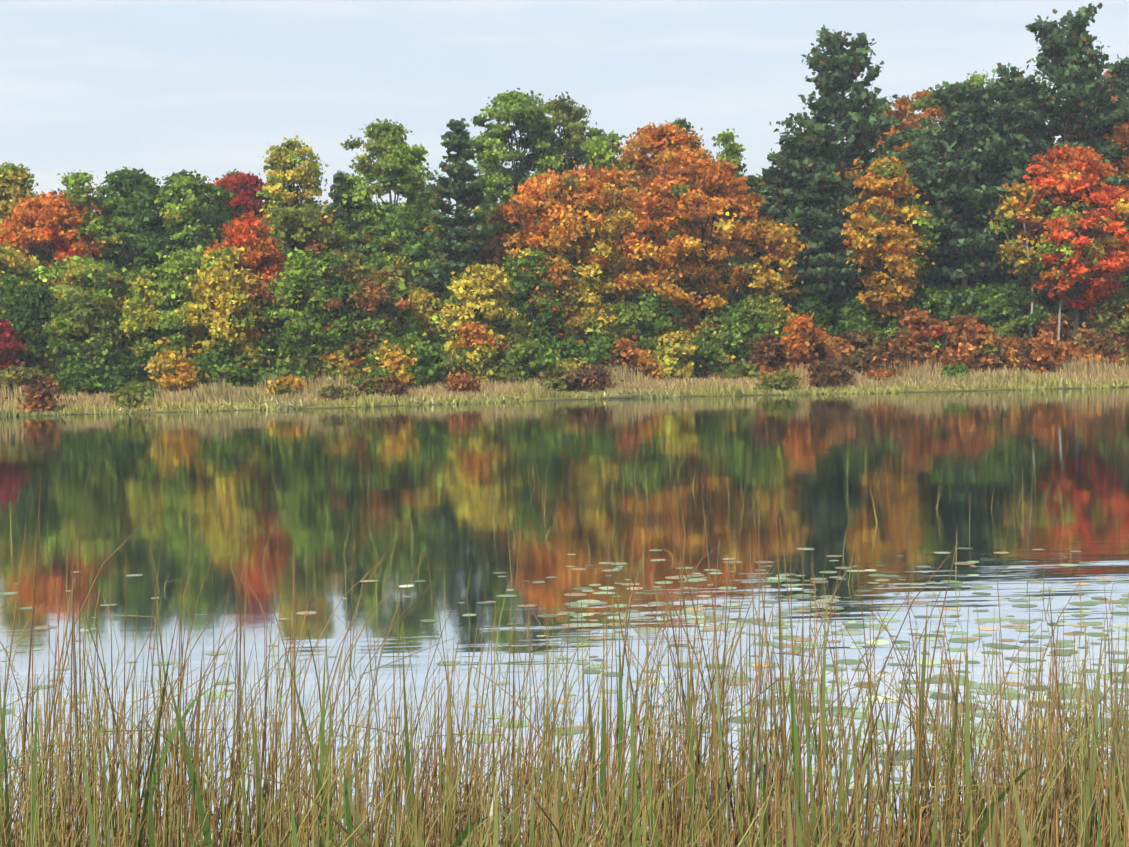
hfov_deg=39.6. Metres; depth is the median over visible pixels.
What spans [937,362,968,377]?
shrub
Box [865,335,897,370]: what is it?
shrub
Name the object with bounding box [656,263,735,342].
tree
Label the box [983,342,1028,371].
shrub
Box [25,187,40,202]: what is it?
tree
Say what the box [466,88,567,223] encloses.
tree
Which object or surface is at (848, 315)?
tree
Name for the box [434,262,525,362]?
tree
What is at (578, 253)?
tree
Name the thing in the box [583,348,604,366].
shrub
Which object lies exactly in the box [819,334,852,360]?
shrub
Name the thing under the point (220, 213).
tree
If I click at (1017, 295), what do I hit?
bush
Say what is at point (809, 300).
bush
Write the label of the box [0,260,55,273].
tree
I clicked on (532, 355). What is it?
shrub
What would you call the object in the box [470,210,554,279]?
tree
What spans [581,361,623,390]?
shrub
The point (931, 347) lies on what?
shrub
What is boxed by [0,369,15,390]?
shrub
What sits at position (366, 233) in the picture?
tree
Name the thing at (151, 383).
shrub
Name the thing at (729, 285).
tree
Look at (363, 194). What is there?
tree
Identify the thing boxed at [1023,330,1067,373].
shrub
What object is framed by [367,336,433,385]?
shrub
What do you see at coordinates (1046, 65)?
pine
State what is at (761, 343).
shrub
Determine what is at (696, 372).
shrub
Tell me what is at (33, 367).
shrub
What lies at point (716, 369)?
shrub
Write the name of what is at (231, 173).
tree
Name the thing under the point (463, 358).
shrub
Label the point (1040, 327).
shrub
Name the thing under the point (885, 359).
shrub
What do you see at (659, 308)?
shrub
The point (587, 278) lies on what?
tree
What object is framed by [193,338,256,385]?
shrub
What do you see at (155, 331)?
tree
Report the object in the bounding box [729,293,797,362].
bush
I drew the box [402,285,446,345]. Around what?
tree
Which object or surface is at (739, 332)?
shrub
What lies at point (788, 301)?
pine
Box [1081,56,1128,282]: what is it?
pine
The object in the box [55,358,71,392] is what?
shrub
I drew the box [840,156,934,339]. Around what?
tree
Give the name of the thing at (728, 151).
tree
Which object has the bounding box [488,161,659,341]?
tree
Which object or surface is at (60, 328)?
tree
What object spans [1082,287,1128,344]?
bush
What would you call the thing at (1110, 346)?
shrub
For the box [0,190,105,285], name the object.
tree
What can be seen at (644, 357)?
shrub
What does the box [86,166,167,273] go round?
tree
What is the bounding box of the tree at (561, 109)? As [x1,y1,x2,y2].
[531,91,607,240]
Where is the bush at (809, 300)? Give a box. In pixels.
[782,292,849,338]
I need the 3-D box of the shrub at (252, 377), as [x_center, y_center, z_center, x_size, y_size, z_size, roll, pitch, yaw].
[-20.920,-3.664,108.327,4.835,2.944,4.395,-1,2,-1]
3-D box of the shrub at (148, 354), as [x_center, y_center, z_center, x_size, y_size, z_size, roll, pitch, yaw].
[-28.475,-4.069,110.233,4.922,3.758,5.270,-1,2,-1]
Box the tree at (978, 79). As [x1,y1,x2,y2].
[965,69,989,107]
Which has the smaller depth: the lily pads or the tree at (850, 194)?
the lily pads
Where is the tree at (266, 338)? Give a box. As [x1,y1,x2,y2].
[240,280,297,362]
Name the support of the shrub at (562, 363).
on the ground at (571, 398)
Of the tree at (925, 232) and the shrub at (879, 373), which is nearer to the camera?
the shrub at (879, 373)
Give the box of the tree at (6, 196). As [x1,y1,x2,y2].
[0,160,50,258]
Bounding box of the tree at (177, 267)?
[141,248,235,355]
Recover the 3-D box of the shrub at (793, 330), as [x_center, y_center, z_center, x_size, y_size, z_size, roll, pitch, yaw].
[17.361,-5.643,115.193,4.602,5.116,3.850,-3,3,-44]
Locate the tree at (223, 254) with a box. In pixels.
[181,246,273,378]
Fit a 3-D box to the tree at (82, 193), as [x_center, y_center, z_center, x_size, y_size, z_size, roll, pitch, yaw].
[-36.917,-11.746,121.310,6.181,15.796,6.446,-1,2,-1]
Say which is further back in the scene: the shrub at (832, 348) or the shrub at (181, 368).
the shrub at (832, 348)
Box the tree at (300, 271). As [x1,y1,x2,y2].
[255,247,335,372]
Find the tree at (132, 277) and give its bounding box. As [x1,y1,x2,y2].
[124,264,161,296]
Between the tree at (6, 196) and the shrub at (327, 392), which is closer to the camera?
the shrub at (327, 392)
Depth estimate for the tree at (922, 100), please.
132.53 m
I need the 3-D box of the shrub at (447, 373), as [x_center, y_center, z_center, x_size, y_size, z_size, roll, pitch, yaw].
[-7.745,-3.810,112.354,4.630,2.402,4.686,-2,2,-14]
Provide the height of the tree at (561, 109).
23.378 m
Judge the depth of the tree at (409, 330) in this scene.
112.18 m
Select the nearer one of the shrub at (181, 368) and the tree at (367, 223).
the shrub at (181, 368)
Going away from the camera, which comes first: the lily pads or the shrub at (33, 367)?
the lily pads
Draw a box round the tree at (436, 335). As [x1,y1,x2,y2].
[425,270,493,349]
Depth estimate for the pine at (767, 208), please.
123.35 m
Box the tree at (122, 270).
[86,263,136,351]
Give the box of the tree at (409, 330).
[386,296,426,354]
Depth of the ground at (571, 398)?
103.20 m
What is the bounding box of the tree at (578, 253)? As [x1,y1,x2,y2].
[533,245,621,307]
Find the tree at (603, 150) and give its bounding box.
[579,130,631,223]
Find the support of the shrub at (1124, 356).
on the ground at (571, 398)
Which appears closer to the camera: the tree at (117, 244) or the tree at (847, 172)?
the tree at (117, 244)
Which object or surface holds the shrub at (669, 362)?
on the ground at (571, 398)
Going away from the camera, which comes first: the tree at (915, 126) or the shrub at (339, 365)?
the shrub at (339, 365)
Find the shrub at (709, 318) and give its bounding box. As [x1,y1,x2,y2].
[692,305,744,370]
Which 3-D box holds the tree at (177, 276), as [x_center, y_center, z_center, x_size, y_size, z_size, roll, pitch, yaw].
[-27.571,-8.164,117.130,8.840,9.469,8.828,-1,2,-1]
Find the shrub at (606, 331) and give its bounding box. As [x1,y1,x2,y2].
[583,300,669,365]
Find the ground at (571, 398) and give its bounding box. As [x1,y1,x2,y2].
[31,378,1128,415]
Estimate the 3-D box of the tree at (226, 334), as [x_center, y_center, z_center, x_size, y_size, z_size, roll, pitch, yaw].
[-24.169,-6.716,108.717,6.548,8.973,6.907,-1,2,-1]
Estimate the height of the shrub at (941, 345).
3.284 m
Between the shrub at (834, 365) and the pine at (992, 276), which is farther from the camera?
the pine at (992, 276)
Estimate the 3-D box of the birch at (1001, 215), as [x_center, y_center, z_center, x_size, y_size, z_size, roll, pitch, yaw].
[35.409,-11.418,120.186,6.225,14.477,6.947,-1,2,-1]
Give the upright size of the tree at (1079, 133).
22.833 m
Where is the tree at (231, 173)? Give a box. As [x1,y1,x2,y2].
[215,169,238,180]
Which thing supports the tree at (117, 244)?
on the ground at (571, 398)
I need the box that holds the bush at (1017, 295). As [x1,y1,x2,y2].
[981,279,1055,341]
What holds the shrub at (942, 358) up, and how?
on the ground at (571, 398)
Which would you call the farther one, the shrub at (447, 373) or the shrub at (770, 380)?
the shrub at (447, 373)
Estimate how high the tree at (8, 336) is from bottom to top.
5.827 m
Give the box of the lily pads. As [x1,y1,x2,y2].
[0,547,1128,845]
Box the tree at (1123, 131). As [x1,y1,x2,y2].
[1073,119,1128,287]
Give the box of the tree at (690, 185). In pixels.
[612,155,808,338]
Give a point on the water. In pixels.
(576, 499)
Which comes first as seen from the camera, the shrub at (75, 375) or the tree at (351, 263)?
the shrub at (75, 375)
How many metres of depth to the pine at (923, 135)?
126.09 m
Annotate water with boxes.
[0,387,1128,846]
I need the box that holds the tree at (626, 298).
[579,236,634,302]
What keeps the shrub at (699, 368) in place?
on the ground at (571, 398)
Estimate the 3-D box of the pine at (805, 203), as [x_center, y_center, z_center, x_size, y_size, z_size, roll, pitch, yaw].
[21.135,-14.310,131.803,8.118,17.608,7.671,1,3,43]
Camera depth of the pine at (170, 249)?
124.59 m
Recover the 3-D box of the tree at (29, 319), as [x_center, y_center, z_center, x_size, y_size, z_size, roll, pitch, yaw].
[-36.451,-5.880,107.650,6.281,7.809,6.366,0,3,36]
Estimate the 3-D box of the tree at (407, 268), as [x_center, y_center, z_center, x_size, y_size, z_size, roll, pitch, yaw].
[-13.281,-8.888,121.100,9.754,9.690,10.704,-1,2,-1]
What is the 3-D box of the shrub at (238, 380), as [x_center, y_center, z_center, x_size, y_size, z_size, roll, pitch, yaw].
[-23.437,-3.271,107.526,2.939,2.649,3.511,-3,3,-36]
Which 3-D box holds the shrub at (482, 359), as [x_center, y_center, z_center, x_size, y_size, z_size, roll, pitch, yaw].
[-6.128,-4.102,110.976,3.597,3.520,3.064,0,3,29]
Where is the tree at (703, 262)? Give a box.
[645,226,726,326]
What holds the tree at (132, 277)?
on the ground at (571, 398)
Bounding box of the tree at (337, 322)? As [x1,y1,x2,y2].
[300,250,372,363]
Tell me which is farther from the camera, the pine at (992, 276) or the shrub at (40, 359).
the pine at (992, 276)
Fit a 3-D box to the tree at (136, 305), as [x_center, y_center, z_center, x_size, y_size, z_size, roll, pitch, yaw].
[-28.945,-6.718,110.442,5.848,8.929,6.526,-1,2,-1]
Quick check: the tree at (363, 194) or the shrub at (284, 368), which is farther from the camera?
the tree at (363, 194)
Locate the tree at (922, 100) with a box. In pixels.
[857,87,966,284]
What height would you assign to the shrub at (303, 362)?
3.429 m
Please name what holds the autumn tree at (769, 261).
on the ground at (571, 398)
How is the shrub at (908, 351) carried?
on the ground at (571, 398)
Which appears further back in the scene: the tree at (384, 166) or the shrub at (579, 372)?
the tree at (384, 166)
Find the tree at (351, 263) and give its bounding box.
[294,247,420,360]
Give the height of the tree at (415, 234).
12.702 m
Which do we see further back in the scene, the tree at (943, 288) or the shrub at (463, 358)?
the tree at (943, 288)
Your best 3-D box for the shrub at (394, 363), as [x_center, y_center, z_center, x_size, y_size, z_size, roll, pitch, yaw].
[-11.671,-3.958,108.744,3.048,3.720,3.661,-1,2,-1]
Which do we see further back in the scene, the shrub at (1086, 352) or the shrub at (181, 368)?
the shrub at (1086, 352)
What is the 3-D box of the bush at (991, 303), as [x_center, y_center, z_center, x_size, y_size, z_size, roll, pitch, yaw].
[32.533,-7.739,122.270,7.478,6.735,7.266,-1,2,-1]
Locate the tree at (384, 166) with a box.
[340,118,437,250]
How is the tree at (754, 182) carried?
on the ground at (571, 398)
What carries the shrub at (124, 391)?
on the ground at (571, 398)
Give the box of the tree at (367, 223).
[326,210,384,259]
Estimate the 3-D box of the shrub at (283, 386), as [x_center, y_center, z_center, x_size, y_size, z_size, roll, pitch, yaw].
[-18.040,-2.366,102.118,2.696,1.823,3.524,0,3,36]
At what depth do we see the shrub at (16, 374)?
103.50 m
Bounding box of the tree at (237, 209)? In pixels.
[216,205,261,238]
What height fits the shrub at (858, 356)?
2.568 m
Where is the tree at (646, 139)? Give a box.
[594,120,713,269]
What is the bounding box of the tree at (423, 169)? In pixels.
[394,161,446,248]
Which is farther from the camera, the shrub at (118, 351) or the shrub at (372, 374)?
the shrub at (118, 351)
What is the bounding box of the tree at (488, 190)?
[467,160,503,228]
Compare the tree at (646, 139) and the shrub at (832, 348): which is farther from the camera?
the tree at (646, 139)
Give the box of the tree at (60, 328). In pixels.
[40,286,123,385]
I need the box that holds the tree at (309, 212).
[261,203,362,320]
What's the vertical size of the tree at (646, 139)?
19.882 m
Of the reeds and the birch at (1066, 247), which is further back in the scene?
the birch at (1066, 247)
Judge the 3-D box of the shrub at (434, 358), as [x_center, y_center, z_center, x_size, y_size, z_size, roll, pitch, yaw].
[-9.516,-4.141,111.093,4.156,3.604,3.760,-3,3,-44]
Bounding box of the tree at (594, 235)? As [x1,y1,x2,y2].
[542,215,596,241]
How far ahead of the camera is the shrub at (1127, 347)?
118.74 m
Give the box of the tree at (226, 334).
[168,263,261,354]
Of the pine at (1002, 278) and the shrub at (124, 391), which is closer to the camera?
the shrub at (124, 391)
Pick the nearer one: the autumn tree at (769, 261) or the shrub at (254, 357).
the shrub at (254, 357)
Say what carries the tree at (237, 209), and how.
on the ground at (571, 398)
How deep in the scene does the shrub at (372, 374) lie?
102.59 m
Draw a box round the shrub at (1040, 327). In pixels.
[1004,276,1087,341]
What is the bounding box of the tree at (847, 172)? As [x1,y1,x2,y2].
[836,155,873,180]
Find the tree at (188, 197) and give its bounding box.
[154,174,223,261]
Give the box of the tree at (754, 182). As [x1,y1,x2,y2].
[720,173,784,240]
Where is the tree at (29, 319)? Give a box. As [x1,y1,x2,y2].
[0,282,77,367]
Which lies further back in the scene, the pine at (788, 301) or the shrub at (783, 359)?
the pine at (788, 301)
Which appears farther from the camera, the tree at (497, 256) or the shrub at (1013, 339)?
the tree at (497, 256)
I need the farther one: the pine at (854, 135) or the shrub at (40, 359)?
the pine at (854, 135)
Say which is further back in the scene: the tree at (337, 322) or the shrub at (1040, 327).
the shrub at (1040, 327)
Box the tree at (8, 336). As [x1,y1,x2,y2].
[0,318,38,384]
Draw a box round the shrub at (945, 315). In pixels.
[882,285,961,348]
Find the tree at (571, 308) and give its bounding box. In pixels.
[529,247,592,352]
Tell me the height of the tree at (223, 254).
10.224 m
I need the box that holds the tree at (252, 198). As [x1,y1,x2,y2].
[207,171,277,230]
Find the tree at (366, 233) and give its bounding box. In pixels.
[336,220,400,253]
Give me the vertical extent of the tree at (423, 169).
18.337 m
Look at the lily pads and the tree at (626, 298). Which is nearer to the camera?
the lily pads
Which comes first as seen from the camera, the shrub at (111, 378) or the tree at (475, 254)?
the shrub at (111, 378)
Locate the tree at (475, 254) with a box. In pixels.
[460,226,485,268]
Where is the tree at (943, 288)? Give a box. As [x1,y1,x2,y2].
[928,284,966,343]
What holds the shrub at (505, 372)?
on the ground at (571, 398)
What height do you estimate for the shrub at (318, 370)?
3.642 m
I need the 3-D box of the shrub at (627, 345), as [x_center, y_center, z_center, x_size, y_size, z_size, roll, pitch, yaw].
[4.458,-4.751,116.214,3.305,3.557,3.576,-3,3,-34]
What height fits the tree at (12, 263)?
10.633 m
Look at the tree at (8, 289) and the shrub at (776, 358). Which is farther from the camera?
the shrub at (776, 358)
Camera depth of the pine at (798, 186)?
124.58 m
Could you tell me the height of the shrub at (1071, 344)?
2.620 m
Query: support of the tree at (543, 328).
on the ground at (571, 398)
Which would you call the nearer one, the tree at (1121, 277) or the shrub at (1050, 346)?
the shrub at (1050, 346)
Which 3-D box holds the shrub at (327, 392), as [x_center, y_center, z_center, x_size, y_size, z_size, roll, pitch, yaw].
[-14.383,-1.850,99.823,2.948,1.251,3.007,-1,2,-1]
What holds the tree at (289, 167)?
on the ground at (571, 398)
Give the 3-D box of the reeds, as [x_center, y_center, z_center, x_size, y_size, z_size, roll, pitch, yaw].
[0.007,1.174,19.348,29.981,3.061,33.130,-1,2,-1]
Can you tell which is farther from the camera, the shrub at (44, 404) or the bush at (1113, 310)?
the bush at (1113, 310)
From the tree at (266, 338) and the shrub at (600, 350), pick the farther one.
the shrub at (600, 350)
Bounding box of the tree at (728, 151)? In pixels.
[707,128,746,222]
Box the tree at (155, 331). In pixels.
[143,295,184,341]
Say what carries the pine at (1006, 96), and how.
on the ground at (571, 398)
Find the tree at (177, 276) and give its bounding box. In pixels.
[159,253,239,330]
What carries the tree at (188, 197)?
on the ground at (571, 398)
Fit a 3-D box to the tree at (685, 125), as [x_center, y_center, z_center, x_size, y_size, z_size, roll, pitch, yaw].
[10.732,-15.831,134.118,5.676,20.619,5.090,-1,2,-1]
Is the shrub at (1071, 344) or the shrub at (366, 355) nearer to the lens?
the shrub at (366, 355)
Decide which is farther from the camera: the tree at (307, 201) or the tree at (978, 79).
the tree at (978, 79)
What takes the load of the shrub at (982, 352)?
on the ground at (571, 398)
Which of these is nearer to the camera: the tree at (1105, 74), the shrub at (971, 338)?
the shrub at (971, 338)
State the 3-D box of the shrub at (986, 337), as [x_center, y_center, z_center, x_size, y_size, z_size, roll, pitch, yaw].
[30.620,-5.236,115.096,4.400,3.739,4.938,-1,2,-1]
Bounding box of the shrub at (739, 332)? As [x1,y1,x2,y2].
[708,299,783,369]
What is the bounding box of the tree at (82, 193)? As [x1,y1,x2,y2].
[50,170,122,264]
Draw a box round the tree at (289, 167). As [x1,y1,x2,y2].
[256,135,328,248]
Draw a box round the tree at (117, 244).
[107,225,160,266]
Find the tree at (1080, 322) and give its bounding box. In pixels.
[1065,280,1122,339]
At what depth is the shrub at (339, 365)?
108.04 m
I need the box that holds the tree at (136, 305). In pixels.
[114,265,183,363]
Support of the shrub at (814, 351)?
on the ground at (571, 398)
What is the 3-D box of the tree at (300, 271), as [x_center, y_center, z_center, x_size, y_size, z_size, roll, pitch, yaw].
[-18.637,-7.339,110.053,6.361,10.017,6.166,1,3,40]
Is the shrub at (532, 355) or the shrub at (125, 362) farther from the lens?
the shrub at (532, 355)
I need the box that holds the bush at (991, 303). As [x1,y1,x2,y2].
[943,281,1028,342]
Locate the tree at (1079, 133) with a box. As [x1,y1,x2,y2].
[1060,119,1082,142]
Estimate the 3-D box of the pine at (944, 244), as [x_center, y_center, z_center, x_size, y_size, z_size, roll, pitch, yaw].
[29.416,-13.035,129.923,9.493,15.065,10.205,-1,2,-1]
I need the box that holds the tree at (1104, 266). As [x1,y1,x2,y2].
[1012,143,1128,345]
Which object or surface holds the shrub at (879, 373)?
on the ground at (571, 398)
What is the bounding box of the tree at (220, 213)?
[115,170,240,270]
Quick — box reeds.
[0,450,1128,846]
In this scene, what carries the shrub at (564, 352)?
on the ground at (571, 398)
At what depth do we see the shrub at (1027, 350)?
114.97 m
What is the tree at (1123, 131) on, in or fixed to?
on the ground at (571, 398)
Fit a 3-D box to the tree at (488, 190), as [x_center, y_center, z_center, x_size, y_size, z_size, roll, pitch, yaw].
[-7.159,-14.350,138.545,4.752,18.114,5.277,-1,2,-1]
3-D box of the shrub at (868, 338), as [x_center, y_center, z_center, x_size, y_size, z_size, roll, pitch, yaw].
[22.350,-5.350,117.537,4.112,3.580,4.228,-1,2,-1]
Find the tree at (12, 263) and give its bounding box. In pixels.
[0,240,53,316]
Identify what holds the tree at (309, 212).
on the ground at (571, 398)
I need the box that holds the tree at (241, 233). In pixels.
[201,211,304,347]
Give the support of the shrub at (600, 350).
on the ground at (571, 398)
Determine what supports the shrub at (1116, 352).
on the ground at (571, 398)
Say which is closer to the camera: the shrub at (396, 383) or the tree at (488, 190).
the shrub at (396, 383)
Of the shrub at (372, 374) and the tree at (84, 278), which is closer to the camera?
the shrub at (372, 374)
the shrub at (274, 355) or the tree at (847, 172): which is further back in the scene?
the tree at (847, 172)
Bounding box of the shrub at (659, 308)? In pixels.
[630,282,696,339]
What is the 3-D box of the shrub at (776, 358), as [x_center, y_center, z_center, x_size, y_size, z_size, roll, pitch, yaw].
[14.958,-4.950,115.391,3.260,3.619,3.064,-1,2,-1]
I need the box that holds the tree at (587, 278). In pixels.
[554,253,622,347]
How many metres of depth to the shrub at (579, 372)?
106.86 m
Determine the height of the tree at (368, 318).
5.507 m
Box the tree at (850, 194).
[797,189,906,308]
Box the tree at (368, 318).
[348,311,396,370]
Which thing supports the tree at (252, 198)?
on the ground at (571, 398)
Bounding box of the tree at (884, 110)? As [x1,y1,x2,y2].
[862,97,899,155]
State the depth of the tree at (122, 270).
111.05 m
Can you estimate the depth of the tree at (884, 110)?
141.38 m
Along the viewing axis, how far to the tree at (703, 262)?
127.39 m
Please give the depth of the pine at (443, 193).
118.07 m
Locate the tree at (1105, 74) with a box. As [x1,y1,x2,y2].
[1095,70,1123,150]
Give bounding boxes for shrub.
[0,361,62,390]
[0,365,57,394]
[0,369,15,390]
[17,377,64,411]
[31,359,62,378]
[32,356,63,387]
[52,352,106,396]
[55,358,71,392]
[66,360,137,394]
[94,347,133,378]
[104,351,162,388]
[107,382,158,406]
[121,339,158,362]
[125,375,161,387]
[141,348,209,391]
[189,351,208,384]
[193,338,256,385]
[208,357,245,387]
[229,346,265,380]
[234,349,288,386]
[260,374,309,394]
[261,349,284,367]
[262,361,314,382]
[284,346,328,381]
[290,349,326,378]
[318,385,361,401]
[320,342,376,379]
[321,364,373,384]
[346,367,395,393]
[356,373,409,396]
[361,344,383,371]
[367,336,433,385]
[372,340,416,383]
[415,340,455,386]
[428,355,466,381]
[435,344,490,380]
[444,367,486,392]
[445,321,497,374]
[456,340,502,384]
[482,305,541,370]
[483,359,521,383]
[498,338,558,382]
[521,347,560,378]
[532,365,586,392]
[551,336,589,364]
[551,357,590,376]
[556,363,609,392]
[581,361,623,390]
[583,300,669,365]
[583,334,627,366]
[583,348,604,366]
[599,359,645,376]
[604,335,648,372]
[626,349,660,379]
[630,282,696,339]
[649,351,687,371]
[653,331,701,380]
[662,360,701,378]
[684,352,708,375]
[685,334,730,376]
[692,305,744,370]
[708,299,783,369]
[716,351,735,371]
[720,361,762,380]
[746,332,789,371]
[749,332,788,377]
[753,369,800,390]
[779,352,812,374]
[780,312,829,369]
[803,358,854,386]
[805,326,831,360]
[817,341,854,362]
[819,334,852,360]
[826,347,888,373]
[840,328,883,350]
[845,292,942,346]
[862,341,898,370]
[862,366,906,381]
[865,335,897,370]
[882,285,961,348]
[883,327,929,371]
[889,306,945,367]
[893,339,946,363]
[909,348,959,371]
[935,338,979,365]
[936,314,988,369]
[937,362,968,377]
[957,327,1013,372]
[968,336,1015,372]
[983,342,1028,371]
[1002,331,1026,356]
[1004,276,1087,341]
[1011,337,1056,370]
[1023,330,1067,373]
[1053,338,1080,363]
[1059,343,1114,366]
[1068,322,1107,348]
[1079,334,1119,361]
[1105,340,1128,366]
[1113,340,1128,353]
[1115,345,1128,365]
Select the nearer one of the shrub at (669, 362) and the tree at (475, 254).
the shrub at (669, 362)
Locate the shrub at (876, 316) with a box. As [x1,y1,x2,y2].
[845,292,942,346]
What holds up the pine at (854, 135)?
on the ground at (571, 398)
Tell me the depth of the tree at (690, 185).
119.41 m
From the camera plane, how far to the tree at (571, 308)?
118.07 m
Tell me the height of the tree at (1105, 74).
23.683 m
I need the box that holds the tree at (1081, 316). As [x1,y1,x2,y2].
[1041,285,1107,337]
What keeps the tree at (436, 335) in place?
on the ground at (571, 398)
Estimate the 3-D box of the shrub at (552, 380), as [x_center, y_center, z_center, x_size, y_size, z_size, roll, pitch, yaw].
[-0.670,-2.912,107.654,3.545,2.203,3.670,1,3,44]
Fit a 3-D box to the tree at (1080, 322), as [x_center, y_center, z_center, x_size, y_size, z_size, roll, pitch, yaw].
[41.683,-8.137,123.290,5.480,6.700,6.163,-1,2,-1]
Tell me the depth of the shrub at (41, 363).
106.40 m
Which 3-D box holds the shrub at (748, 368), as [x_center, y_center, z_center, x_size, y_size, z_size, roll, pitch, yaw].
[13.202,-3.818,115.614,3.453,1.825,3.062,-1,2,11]
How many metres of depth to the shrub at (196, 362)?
106.75 m
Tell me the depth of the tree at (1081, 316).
121.67 m
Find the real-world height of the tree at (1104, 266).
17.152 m
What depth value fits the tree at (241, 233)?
110.73 m
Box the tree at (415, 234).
[358,207,473,299]
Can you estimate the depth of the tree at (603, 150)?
130.73 m
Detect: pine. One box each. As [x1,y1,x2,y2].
[161,169,200,262]
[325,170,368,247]
[408,118,504,341]
[731,165,798,313]
[750,233,828,305]
[767,24,921,338]
[775,135,839,328]
[789,156,852,325]
[901,127,991,292]
[903,79,1029,319]
[907,180,962,288]
[928,173,1010,285]
[958,62,1066,310]
[966,116,1022,302]
[987,2,1128,299]
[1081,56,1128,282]
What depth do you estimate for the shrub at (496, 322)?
113.94 m
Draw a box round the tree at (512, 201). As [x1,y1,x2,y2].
[499,188,519,204]
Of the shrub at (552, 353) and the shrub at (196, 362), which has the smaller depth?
the shrub at (196, 362)
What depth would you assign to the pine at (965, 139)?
121.45 m
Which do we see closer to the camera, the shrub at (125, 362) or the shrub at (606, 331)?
the shrub at (125, 362)
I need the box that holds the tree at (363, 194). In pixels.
[320,173,389,260]
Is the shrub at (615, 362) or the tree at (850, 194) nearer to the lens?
the shrub at (615, 362)
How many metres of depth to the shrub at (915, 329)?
113.43 m
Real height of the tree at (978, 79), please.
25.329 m
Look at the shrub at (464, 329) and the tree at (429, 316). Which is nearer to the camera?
the shrub at (464, 329)
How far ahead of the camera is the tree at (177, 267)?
107.69 m
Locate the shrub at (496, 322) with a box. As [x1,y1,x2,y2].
[482,305,541,370]
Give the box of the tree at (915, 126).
[868,118,928,151]
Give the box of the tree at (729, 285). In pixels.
[716,217,756,312]
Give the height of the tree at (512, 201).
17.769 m
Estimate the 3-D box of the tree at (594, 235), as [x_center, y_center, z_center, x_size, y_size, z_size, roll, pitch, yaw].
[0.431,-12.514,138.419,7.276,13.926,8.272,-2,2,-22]
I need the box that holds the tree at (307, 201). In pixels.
[262,184,320,332]
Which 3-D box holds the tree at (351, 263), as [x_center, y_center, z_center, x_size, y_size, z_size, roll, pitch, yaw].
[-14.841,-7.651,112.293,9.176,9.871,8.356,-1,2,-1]
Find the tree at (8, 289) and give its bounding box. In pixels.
[0,272,49,364]
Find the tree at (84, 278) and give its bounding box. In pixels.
[12,253,132,360]
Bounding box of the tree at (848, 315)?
[832,281,887,342]
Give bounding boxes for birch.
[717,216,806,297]
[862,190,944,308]
[984,180,1074,339]
[1032,200,1124,339]
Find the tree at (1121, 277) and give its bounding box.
[1022,204,1128,292]
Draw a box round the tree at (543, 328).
[500,245,563,347]
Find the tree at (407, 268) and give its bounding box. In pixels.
[357,247,452,320]
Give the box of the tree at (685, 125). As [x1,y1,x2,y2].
[669,117,710,230]
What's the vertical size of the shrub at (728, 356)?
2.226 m
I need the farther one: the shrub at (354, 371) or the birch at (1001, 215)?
the birch at (1001, 215)
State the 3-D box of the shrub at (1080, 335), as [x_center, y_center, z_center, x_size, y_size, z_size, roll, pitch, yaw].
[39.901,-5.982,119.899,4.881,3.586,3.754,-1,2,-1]
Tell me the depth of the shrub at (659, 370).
116.32 m
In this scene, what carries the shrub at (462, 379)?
on the ground at (571, 398)

